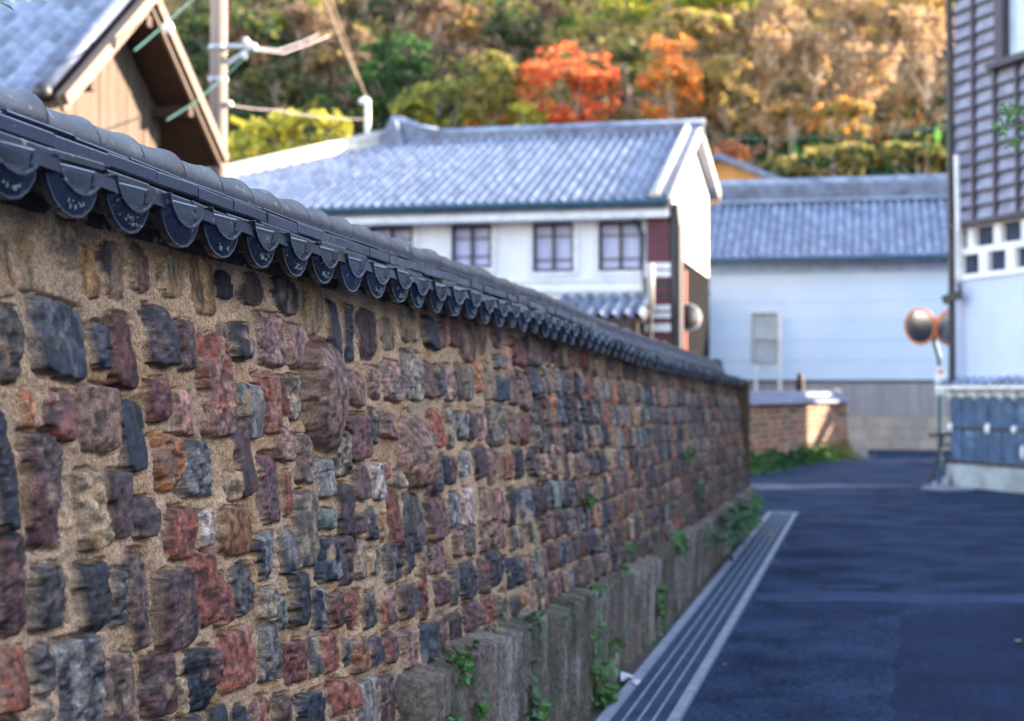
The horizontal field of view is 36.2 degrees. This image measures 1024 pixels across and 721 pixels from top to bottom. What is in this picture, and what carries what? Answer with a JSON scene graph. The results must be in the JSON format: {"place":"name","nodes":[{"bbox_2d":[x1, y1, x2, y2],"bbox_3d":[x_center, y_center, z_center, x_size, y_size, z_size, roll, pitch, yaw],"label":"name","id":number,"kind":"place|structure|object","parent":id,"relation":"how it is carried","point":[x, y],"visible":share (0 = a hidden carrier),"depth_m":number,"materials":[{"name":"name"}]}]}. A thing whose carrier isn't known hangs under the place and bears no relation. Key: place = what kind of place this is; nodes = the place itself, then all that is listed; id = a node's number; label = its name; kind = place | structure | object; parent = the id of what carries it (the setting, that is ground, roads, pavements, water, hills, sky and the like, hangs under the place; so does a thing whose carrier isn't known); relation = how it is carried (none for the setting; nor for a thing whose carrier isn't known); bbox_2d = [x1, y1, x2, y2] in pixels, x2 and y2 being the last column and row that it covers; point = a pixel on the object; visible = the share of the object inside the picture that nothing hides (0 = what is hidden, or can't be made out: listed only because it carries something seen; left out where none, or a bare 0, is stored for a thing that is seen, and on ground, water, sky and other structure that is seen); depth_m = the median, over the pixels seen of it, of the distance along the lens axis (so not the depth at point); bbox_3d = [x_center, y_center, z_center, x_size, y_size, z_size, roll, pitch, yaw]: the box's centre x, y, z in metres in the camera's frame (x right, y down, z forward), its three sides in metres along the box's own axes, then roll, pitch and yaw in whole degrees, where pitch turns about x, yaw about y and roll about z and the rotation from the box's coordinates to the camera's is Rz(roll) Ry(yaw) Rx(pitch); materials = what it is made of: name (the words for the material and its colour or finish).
{"place":"outdoors","nodes":[
{"label":"outdoors","id":0,"kind":"place"},
{"bbox_2d":[133,0,192,51],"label":"power cable","id":1,"kind":"object","parent":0,"point":[157,30],"visible":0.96,"depth_m":21.44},
{"bbox_2d":[0,0,949,439],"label":"hillside","id":2,"kind":"structure","parent":0,"point":[370,56],"depth_m":104.76,"materials":[{"name":"brown plant"}]},
{"bbox_2d":[168,0,281,85],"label":"evergreen tree","id":3,"kind":"object","parent":2,"relation":"on","point":[241,17],"visible":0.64,"depth_m":97.42,"materials":[{"name":"green plant"}]},
{"bbox_2d":[227,27,268,68],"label":"bare tree","id":4,"kind":"object","parent":2,"relation":"on","point":[256,58],"visible":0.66,"depth_m":97.50,"materials":[{"name":"brown plant"}]},
{"bbox_2d":[241,58,306,112],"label":"evergreen tree","id":5,"kind":"object","parent":2,"relation":"on","point":[292,88],"visible":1,"depth_m":91.21,"materials":[{"name":"green plant"}]},
{"bbox_2d":[261,0,324,50],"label":"broadleaf tree","id":6,"kind":"object","parent":2,"relation":"on","point":[280,21],"visible":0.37,"depth_m":101.72,"materials":[{"name":"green plant"}]},
{"bbox_2d":[282,0,344,59],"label":"bare tree","id":7,"kind":"object","parent":2,"relation":"on","point":[300,18],"visible":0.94,"depth_m":99.62,"materials":[{"name":"brown plant"}]},
{"bbox_2d":[301,35,364,97],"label":"bare tree","id":8,"kind":"object","parent":2,"relation":"on","point":[334,44],"visible":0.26,"depth_m":94.19,"materials":[{"name":"brown plant"}]},
{"bbox_2d":[306,24,381,114],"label":"broadleaf tree","id":9,"kind":"object","parent":2,"relation":"on","point":[322,53],"visible":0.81,"depth_m":92.32,"materials":[{"name":"brown plant"}]},
{"bbox_2d":[349,0,371,16],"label":"bare tree","id":10,"kind":"object","parent":2,"relation":"on","point":[363,4],"visible":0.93,"depth_m":105.86,"materials":[{"name":"brown plant"}]},
{"bbox_2d":[340,28,438,118],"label":"evergreen tree","id":11,"kind":"object","parent":2,"relation":"on","point":[393,79],"visible":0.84,"depth_m":87.80,"materials":[{"name":"green plant"}]},
{"bbox_2d":[388,79,472,128],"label":"broadleaf tree","id":12,"kind":"object","parent":2,"relation":"on","point":[417,103],"visible":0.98,"depth_m":84.76,"materials":[{"name":"green plant"}]},
{"bbox_2d":[410,0,460,44],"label":"bare tree","id":13,"kind":"object","parent":2,"relation":"on","point":[423,12],"visible":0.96,"depth_m":99.63,"materials":[{"name":"brown plant"}]},
{"bbox_2d":[432,0,490,57],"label":"broadleaf tree","id":14,"kind":"object","parent":2,"relation":"on","point":[463,31],"visible":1,"depth_m":96.68,"materials":[{"name":"brown plant"}]},
{"bbox_2d":[445,49,525,126],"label":"broadleaf tree","id":15,"kind":"object","parent":2,"relation":"on","point":[485,103],"visible":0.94,"depth_m":84.81,"materials":[{"name":"green plant"}]},
{"bbox_2d":[16,0,955,178],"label":"woodland","id":16,"kind":"object","parent":2,"relation":"on","point":[899,105],"visible":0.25,"depth_m":92.19,"materials":[{"name":"brown plant"}]},
{"bbox_2d":[478,0,543,78],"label":"evergreen tree","id":17,"kind":"object","parent":2,"relation":"on","point":[500,24],"visible":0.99,"depth_m":92.75,"materials":[{"name":"green plant"}]},
{"bbox_2d":[507,101,548,125],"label":"broadleaf tree","id":18,"kind":"object","parent":2,"relation":"on","point":[527,110],"visible":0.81,"depth_m":82.70,"materials":[{"name":"green plant"}]},
{"bbox_2d":[520,0,566,46],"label":"bare tree","id":19,"kind":"object","parent":2,"relation":"on","point":[546,9],"visible":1,"depth_m":98.48,"materials":[{"name":"brown plant"}]},
{"bbox_2d":[512,38,623,124],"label":"maple tree","id":20,"kind":"object","parent":2,"relation":"on","point":[592,80],"visible":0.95,"depth_m":82.97,"materials":[{"name":"red plant"}]},
{"bbox_2d":[592,28,654,113],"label":"evergreen tree","id":21,"kind":"object","parent":2,"relation":"on","point":[628,46],"visible":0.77,"depth_m":86.18,"materials":[{"name":"green plant"}]},
{"bbox_2d":[634,33,705,119],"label":"maple tree","id":22,"kind":"object","parent":2,"relation":"on","point":[687,80],"visible":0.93,"depth_m":81.10,"materials":[{"name":"orange plant"}]},
{"bbox_2d":[594,0,756,29],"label":"evergreen tree","id":23,"kind":"object","parent":2,"relation":"on","point":[640,10],"visible":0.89,"depth_m":95.47,"materials":[{"name":"yellow plant"}]},
{"bbox_2d":[634,6,736,104],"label":"broadleaf tree","id":24,"kind":"object","parent":2,"relation":"on","point":[706,30],"visible":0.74,"depth_m":89.72,"materials":[{"name":"yellow plant"}]},
{"bbox_2d":[696,54,760,136],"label":"broadleaf tree","id":25,"kind":"object","parent":2,"relation":"on","point":[718,79],"visible":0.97,"depth_m":81.79,"materials":[{"name":"brown plant"}]},
{"bbox_2d":[709,133,767,164],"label":"maple tree","id":26,"kind":"object","parent":2,"relation":"on","point":[731,147],"visible":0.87,"depth_m":76.23,"materials":[{"name":"orange plant"}]},
{"bbox_2d":[724,9,759,60],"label":"bare tree","id":27,"kind":"object","parent":2,"relation":"on","point":[743,28],"visible":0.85,"depth_m":90.86,"materials":[{"name":"beige plant"}]},
{"bbox_2d":[586,35,945,41],"bbox_3d":[10.608,-12.768,62.000,15.355,0.266,0.046,0,-1,0],"label":"power cable","id":28,"kind":"object","parent":2,"relation":"attached to","point":[763,39],"visible":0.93,"depth_m":61.98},
{"bbox_2d":[586,49,945,54],"bbox_3d":[10.266,-11.836,60.000,14.860,0.233,0.046,0,-1,0],"label":"power cable","id":29,"kind":"object","parent":2,"relation":"on","point":[766,53],"visible":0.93,"depth_m":59.98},
{"bbox_2d":[586,17,954,23],"bbox_3d":[10.951,-13.938,64.000,15.850,0.301,0.045,0,-1,0],"label":"power cable","id":30,"kind":"object","parent":2,"relation":"attached to","point":[764,21],"visible":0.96,"depth_m":63.98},
{"bbox_2d":[742,13,801,113],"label":"bare tree","id":31,"kind":"object","parent":2,"relation":"on","point":[768,65],"visible":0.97,"depth_m":82.93,"materials":[{"name":"beige plant"}]},
{"bbox_2d":[752,99,795,155],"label":"bare tree","id":32,"kind":"object","parent":2,"relation":"on","point":[773,125],"visible":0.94,"depth_m":79.61,"materials":[{"name":"beige plant"}]},
{"bbox_2d":[756,0,805,39],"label":"bare tree","id":33,"kind":"object","parent":2,"relation":"on","point":[782,11],"visible":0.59,"depth_m":90.90,"materials":[{"name":"beige plant"}]},
{"bbox_2d":[766,100,813,156],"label":"maple tree","id":34,"kind":"object","parent":2,"relation":"on","point":[803,114],"visible":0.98,"depth_m":78.88,"materials":[{"name":"brown plant"}]},
{"bbox_2d":[783,22,841,101],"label":"bare tree","id":35,"kind":"object","parent":2,"relation":"on","point":[818,61],"visible":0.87,"depth_m":84.00,"materials":[{"name":"beige plant"}]},
{"bbox_2d":[775,141,878,177],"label":"evergreen tree","id":36,"kind":"object","parent":2,"relation":"on","point":[847,157],"visible":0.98,"depth_m":73.80,"materials":[{"name":"green plant"}]},
{"bbox_2d":[813,95,875,146],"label":"broadleaf tree","id":37,"kind":"object","parent":2,"relation":"on","point":[843,107],"visible":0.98,"depth_m":77.08,"materials":[{"name":"orange plant"}]},
{"bbox_2d":[830,0,887,50],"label":"bare tree","id":38,"kind":"object","parent":2,"relation":"on","point":[850,11],"visible":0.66,"depth_m":88.73,"materials":[{"name":"beige plant"}]},
{"bbox_2d":[835,78,883,119],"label":"maple tree","id":39,"kind":"object","parent":2,"relation":"on","point":[853,95],"visible":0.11,"depth_m":81.42,"materials":[{"name":"orange plant"}]},
{"bbox_2d":[837,39,909,142],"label":"bare tree","id":40,"kind":"object","parent":2,"relation":"on","point":[866,89],"visible":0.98,"depth_m":79.56,"materials":[{"name":"beige plant"}]},
{"bbox_2d":[865,2,918,76],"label":"bare tree","id":41,"kind":"object","parent":2,"relation":"on","point":[882,14],"visible":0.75,"depth_m":86.16,"materials":[{"name":"beige plant"}]},
{"bbox_2d":[858,0,954,75],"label":"broadleaf tree","id":42,"kind":"object","parent":2,"relation":"on","point":[929,4],"visible":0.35,"depth_m":86.46,"materials":[{"name":"brown plant"}]},
{"bbox_2d":[874,135,946,174],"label":"evergreen tree","id":43,"kind":"object","parent":2,"relation":"on","point":[917,155],"visible":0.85,"depth_m":72.17,"materials":[{"name":"green plant"}]},
{"bbox_2d":[888,3,954,122],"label":"bare tree","id":44,"kind":"object","parent":2,"relation":"on","point":[919,27],"visible":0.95,"depth_m":82.03,"materials":[{"name":"beige plant"}]},
{"bbox_2d":[559,292,648,332],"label":"porch roof","id":45,"kind":"structure","parent":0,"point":[625,307],"depth_m":35.11,"materials":[{"name":"tile"}]},
{"bbox_2d":[582,514,797,720],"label":"dirt strip","id":46,"kind":"object","parent":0,"point":[632,668],"visible":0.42,"depth_m":11.82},
{"bbox_2d":[590,647,620,706],"bbox_3d":[0.542,1.852,8.950,0.164,0.410,0.536,0,-1,13],"label":"wall weed","id":47,"kind":"object","parent":46,"relation":"on","point":[607,690],"depth_m":8.90,"materials":[{"name":"green plant"}]},
{"bbox_2d":[682,440,1023,720],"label":"road","id":48,"kind":"structure","parent":0,"point":[882,521],"depth_m":15.27,"materials":[{"name":"asphalt"}]},
{"bbox_2d":[227,115,270,163],"bbox_3d":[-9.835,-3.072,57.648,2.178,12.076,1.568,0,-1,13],"label":"yellow bush","id":49,"kind":"object","parent":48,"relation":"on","point":[243,134],"visible":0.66,"depth_m":57.34,"materials":[{"name":"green plant"}]},
{"bbox_2d":[231,133,300,160],"bbox_3d":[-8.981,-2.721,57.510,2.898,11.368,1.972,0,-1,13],"label":"yellow bush","id":50,"kind":"object","parent":48,"relation":"on","point":[259,142],"visible":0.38,"depth_m":57.10,"materials":[{"name":"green plant"}]},
{"bbox_2d":[255,107,313,153],"bbox_3d":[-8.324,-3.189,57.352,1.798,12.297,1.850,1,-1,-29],"label":"yellow bush","id":51,"kind":"object","parent":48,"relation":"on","point":[287,125],"visible":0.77,"depth_m":57.13,"materials":[{"name":"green plant"}]},
{"bbox_2d":[298,109,352,145],"bbox_3d":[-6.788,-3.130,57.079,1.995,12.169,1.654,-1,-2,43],"label":"yellow bush","id":52,"kind":"object","parent":48,"relation":"on","point":[336,129],"visible":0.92,"depth_m":56.85,"materials":[{"name":"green plant"}]},
{"bbox_2d":[227,115,720,358],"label":"white house","id":53,"kind":"structure","parent":48,"relation":"on","point":[558,211],"depth_m":37.82,"materials":[{"name":"paint"}]},
{"bbox_2d":[325,0,366,98],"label":"power cable","id":54,"kind":"object","parent":53,"relation":"attached to","point":[343,46],"visible":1,"depth_m":38.03,"materials":[{"name":"beige plastic"}]},
{"bbox_2d":[359,96,369,133],"bbox_3d":[-4.097,-6.515,43.443,0.230,1.723,0.339,-1,-1,33],"label":"roof mast","id":55,"kind":"object","parent":53,"relation":"on","point":[363,101],"visible":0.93,"depth_m":43.43,"materials":[{"name":"white metal"}]},
{"bbox_2d":[367,226,417,247],"bbox_3d":[-2.875,-2.729,37.605,1.324,1.277,0.250,0,-1,13],"label":"window","id":56,"kind":"structure","parent":53,"relation":"in","point":[409,234],"depth_m":37.59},
{"bbox_2d":[446,224,496,272],"bbox_3d":[-0.945,-2.715,37.167,1.224,1.298,0.250,0,-1,13],"label":"window","id":57,"kind":"structure","parent":53,"relation":"in","point":[475,245],"depth_m":37.18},
{"bbox_2d":[528,222,578,276],"bbox_3d":[0.981,-2.671,36.729,1.212,1.426,0.250,0,-1,13],"label":"window","id":58,"kind":"structure","parent":53,"relation":"in","point":[553,248],"depth_m":36.73,"materials":[{"name":"glass"}]},
{"bbox_2d":[593,220,646,275],"bbox_3d":[2.527,-2.669,36.378,1.262,1.416,0.250,0,-1,13],"label":"window","id":59,"kind":"structure","parent":53,"relation":"in","point":[618,251],"depth_m":36.40,"materials":[{"name":"glass"}]},
{"bbox_2d":[720,126,946,138],"bbox_3d":[9.677,-6.978,48.093,0.864,2.339,16.375,0,-1,-13],"label":"power cable","id":60,"kind":"object","parent":53,"relation":"attached to","point":[840,136],"visible":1,"depth_m":47.82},
{"bbox_2d":[647,263,653,337],"bbox_3d":[3.100,0.166,34.972,0.162,4.677,0.170,0,-1,13],"label":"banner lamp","id":61,"kind":"object","parent":48,"relation":"on","point":[650,285],"visible":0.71,"depth_m":34.95,"materials":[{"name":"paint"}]},
{"bbox_2d":[683,271,700,349],"bbox_3d":[4.403,0.171,39.036,0.703,4.833,0.290,-1,-1,26],"label":"traffic mirror","id":62,"kind":"object","parent":48,"relation":"on","point":[691,317],"visible":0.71,"depth_m":38.95,"materials":[{"name":"red paint"}]},
{"bbox_2d":[596,512,798,720],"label":"drain channel","id":63,"kind":"object","parent":48,"relation":"on","point":[672,671],"visible":1,"depth_m":11.24,"materials":[{"name":"metal"}]},
{"bbox_2d":[708,152,784,204],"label":"brown gabled house","id":64,"kind":"structure","parent":48,"relation":"on","point":[726,167],"depth_m":58.13,"materials":[{"name":"tile"}]},
{"bbox_2d":[754,313,781,390],"bbox_3d":[8.070,0.658,49.334,0.853,4.272,0.120,0,-1,13],"label":"white rail","id":65,"kind":"object","parent":48,"relation":"on","point":[779,367],"visible":0.67,"depth_m":49.24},
{"bbox_2d":[750,449,795,474],"bbox_3d":[5.701,2.222,35.133,0.920,0.581,3.624,0,-1,23],"label":"verge weed","id":66,"kind":"object","parent":48,"relation":"on","point":[761,464],"visible":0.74,"depth_m":35.23,"materials":[{"name":"green plant"}]},
{"bbox_2d":[764,445,831,468],"bbox_3d":[6.882,2.307,37.823,1.025,0.521,3.604,-1,-1,25],"label":"verge weed","id":67,"kind":"object","parent":48,"relation":"on","point":[794,460],"visible":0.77,"depth_m":37.52,"materials":[{"name":"green plant"}]},
{"bbox_2d":[796,373,803,390],"bbox_3d":[7.733,1.493,41.990,0.203,2.307,0.203,-1,-1,35],"label":"wooden stake","id":68,"kind":"object","parent":48,"relation":"on","point":[799,383],"visible":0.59,"depth_m":41.94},
{"bbox_2d":[750,389,852,468],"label":"brick wall","id":69,"kind":"structure","parent":48,"relation":"on","point":[785,421],"depth_m":39.48,"materials":[{"name":"brick"}]},
{"bbox_2d":[792,440,859,463],"bbox_3d":[8.003,2.343,40.302,0.986,0.562,3.528,-1,-1,32],"label":"verge weed","id":70,"kind":"object","parent":48,"relation":"on","point":[822,451],"visible":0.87,"depth_m":40.34,"materials":[{"name":"green plant"}]},
{"bbox_2d":[708,174,954,449],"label":"blue storehouse","id":71,"kind":"structure","parent":48,"relation":"on","point":[844,276],"depth_m":49.60,"materials":[{"name":"paint"}]},
{"bbox_2d":[751,312,779,362],"bbox_3d":[8.099,-0.721,49.914,0.909,1.627,0.210,0,-1,13],"label":"window","id":72,"kind":"structure","parent":71,"relation":"in","point":[764,335],"depth_m":49.95,"materials":[{"name":"glass"}]},
{"bbox_2d":[826,440,875,459],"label":"verge weed","id":73,"kind":"object","parent":48,"relation":"on","point":[847,449],"visible":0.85,"depth_m":42.35,"materials":[{"name":"green plant"}]},
{"bbox_2d":[852,437,867,457],"bbox_3d":[9.563,2.392,42.985,0.450,0.550,0.650,0,-1,13],"label":"corner stone","id":74,"kind":"object","parent":48,"relation":"on","point":[859,445],"visible":0.79,"depth_m":42.70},
{"bbox_2d":[752,591,1023,605],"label":"asphalt seam","id":75,"kind":"object","parent":48,"relation":"on","point":[809,597],"visible":0.92,"depth_m":13.61,"materials":[{"name":"asphalt"}]},
{"bbox_2d":[919,476,972,490],"bbox_3d":[8.741,2.427,31.361,0.974,0.001,6.286,0,-1,16],"label":"concrete apron","id":76,"kind":"object","parent":48,"relation":"on","point":[942,486],"visible":0.5,"depth_m":29.40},
{"bbox_2d":[904,308,942,483],"bbox_3d":[8.069,0.698,30.359,0.862,3.430,0.350,0,-1,7],"label":"traffic mirror","id":77,"kind":"object","parent":76,"relation":"on","point":[920,326],"visible":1,"depth_m":30.38,"materials":[{"name":"grey metal"}]},
{"bbox_2d":[935,366,945,394],"bbox_3d":[8.318,0.391,30.372,0.204,0.558,0.032,0,-1,13],"label":"notice board","id":78,"kind":"object","parent":77,"relation":"attached to","point":[940,372],"visible":0.8,"depth_m":30.36,"materials":[{"name":"white"}]},
{"bbox_2d":[928,433,953,484],"bbox_3d":[8.292,1.888,30.057,0.601,1.023,0.269,0,-1,13],"label":"folding barrier","id":79,"kind":"object","parent":76,"relation":"on","point":[941,444],"visible":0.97,"depth_m":30.12,"materials":[{"name":"metal"}]},
{"bbox_2d":[892,611,1023,720],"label":"asphalt patch","id":80,"kind":"object","parent":48,"relation":"on","point":[957,666],"visible":1,"depth_m":10.20,"materials":[{"name":"asphalt"}]},
{"bbox_2d":[934,0,1023,492],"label":"corner house","id":81,"kind":"structure","parent":48,"relation":"on","point":[983,299],"depth_m":28.98,"materials":[{"name":"paint"}]},
{"bbox_2d":[935,310,947,344],"bbox_3d":[8.478,-0.639,30.353,0.578,0.677,0.227,0,-1,-7],"label":"traffic mirror","id":82,"kind":"object","parent":81,"relation":"attached to","point":[941,333],"visible":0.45,"depth_m":30.29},
{"bbox_2d":[965,221,1023,273],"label":"window glass","id":83,"kind":"structure","parent":81,"relation":"in","point":[1013,229],"depth_m":28.98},
{"bbox_2d":[985,0,1023,70],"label":"window frame","id":84,"kind":"structure","parent":81,"relation":"in","point":[1003,59],"depth_m":28.35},
{"bbox_2d":[1009,0,1023,54],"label":"upper window","id":85,"kind":"structure","parent":81,"relation":"in","point":[1016,6],"depth_m":28.17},
{"bbox_2d":[991,95,1023,152],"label":"overhanging shrub","id":86,"kind":"object","parent":48,"relation":"on","point":[1016,141],"visible":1,"depth_m":8.98,"materials":[{"name":"green plant"}]},
{"label":"ground","id":87,"kind":"structure","parent":0,"visible":0},
{"bbox_2d":[0,0,228,167],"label":"timber house","id":88,"kind":"structure","parent":87,"relation":"on","point":[80,58],"depth_m":22.68,"materials":[{"name":"wood"}]},
{"bbox_2d":[208,0,256,176],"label":"utility pole","id":89,"kind":"object","parent":87,"relation":"on","point":[218,46],"visible":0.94,"depth_m":25.95,"materials":[{"name":"concrete"}]},
{"bbox_2d":[165,51,250,120],"bbox_3d":[-4.678,-4.167,23.464,0.420,2.043,5.081,0,-1,3],"label":"power cable","id":90,"kind":"object","parent":89,"relation":"attached to","point":[206,92],"visible":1,"depth_m":24.66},
{"bbox_2d":[0,86,754,720],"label":"stone wall","id":91,"kind":"structure","parent":87,"relation":"on","point":[266,456],"depth_m":4.88,"materials":[{"name":"stone"}]},
{"bbox_2d":[445,645,476,684],"bbox_3d":[-0.198,1.194,6.144,0.127,0.148,0.262,0,-1,13],"label":"wall weed","id":92,"kind":"object","parent":91,"relation":"attached to","point":[466,662],"depth_m":6.11,"materials":[{"name":"green plant"}]},
{"bbox_2d":[473,692,489,720],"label":"wall weed","id":93,"kind":"object","parent":91,"relation":"attached to","point":[483,710],"depth_m":6.22,"materials":[{"name":"green plant"}]},
{"bbox_2d":[526,660,541,720],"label":"wall weed","id":94,"kind":"object","parent":91,"relation":"attached to","point":[535,701],"depth_m":7.13,"materials":[{"name":"green plant"}]},
{"bbox_2d":[524,611,544,630],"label":"wall weed","id":95,"kind":"object","parent":91,"relation":"attached to","point":[532,616],"depth_m":7.40,"materials":[{"name":"green plant"}]},
{"bbox_2d":[538,700,552,720],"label":"wall weed","id":96,"kind":"object","parent":91,"relation":"attached to","point":[545,708],"depth_m":7.34,"materials":[{"name":"green plant"}]},
{"bbox_2d":[582,493,598,511],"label":"wall weed","id":97,"kind":"object","parent":91,"relation":"attached to","point":[590,504],"depth_m":9.40,"materials":[{"name":"green plant"}]},
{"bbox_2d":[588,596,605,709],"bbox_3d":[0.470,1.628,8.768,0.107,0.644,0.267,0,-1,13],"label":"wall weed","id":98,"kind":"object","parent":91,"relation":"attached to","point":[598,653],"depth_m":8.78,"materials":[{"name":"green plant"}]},
{"bbox_2d":[608,636,622,655],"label":"wall weed","id":99,"kind":"object","parent":91,"relation":"attached to","point":[612,643],"depth_m":9.42,"materials":[{"name":"green plant"}]},
{"bbox_2d":[614,556,631,586],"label":"wall weed","id":100,"kind":"object","parent":91,"relation":"attached to","point":[625,569],"depth_m":10.13,"materials":[{"name":"green plant"}]},
{"bbox_2d":[656,584,667,634],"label":"wall weed","id":101,"kind":"object","parent":91,"relation":"attached to","point":[660,606],"depth_m":11.51,"materials":[{"name":"green plant"}]},
{"bbox_2d":[669,530,690,556],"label":"wall weed","id":102,"kind":"object","parent":91,"relation":"attached to","point":[681,539],"depth_m":12.83,"materials":[{"name":"green plant"}]},
{"bbox_2d":[683,443,696,463],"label":"wall weed","id":103,"kind":"object","parent":91,"relation":"attached to","point":[690,455],"depth_m":14.64,"materials":[{"name":"green plant"}]},
{"bbox_2d":[702,488,760,561],"bbox_3d":[2.588,1.757,17.569,0.302,0.651,7.484,0,-1,13],"label":"wall weed","id":104,"kind":"object","parent":91,"relation":"attached to","point":[736,522],"depth_m":16.17,"materials":[{"name":"green plant"}]},
{"bbox_2d":[741,495,766,534],"bbox_3d":[2.874,1.831,18.709,0.234,0.412,3.644,0,-1,13],"label":"wall weed","id":105,"kind":"object","parent":91,"relation":"attached to","point":[756,506],"depth_m":18.73,"materials":[{"name":"green plant"}]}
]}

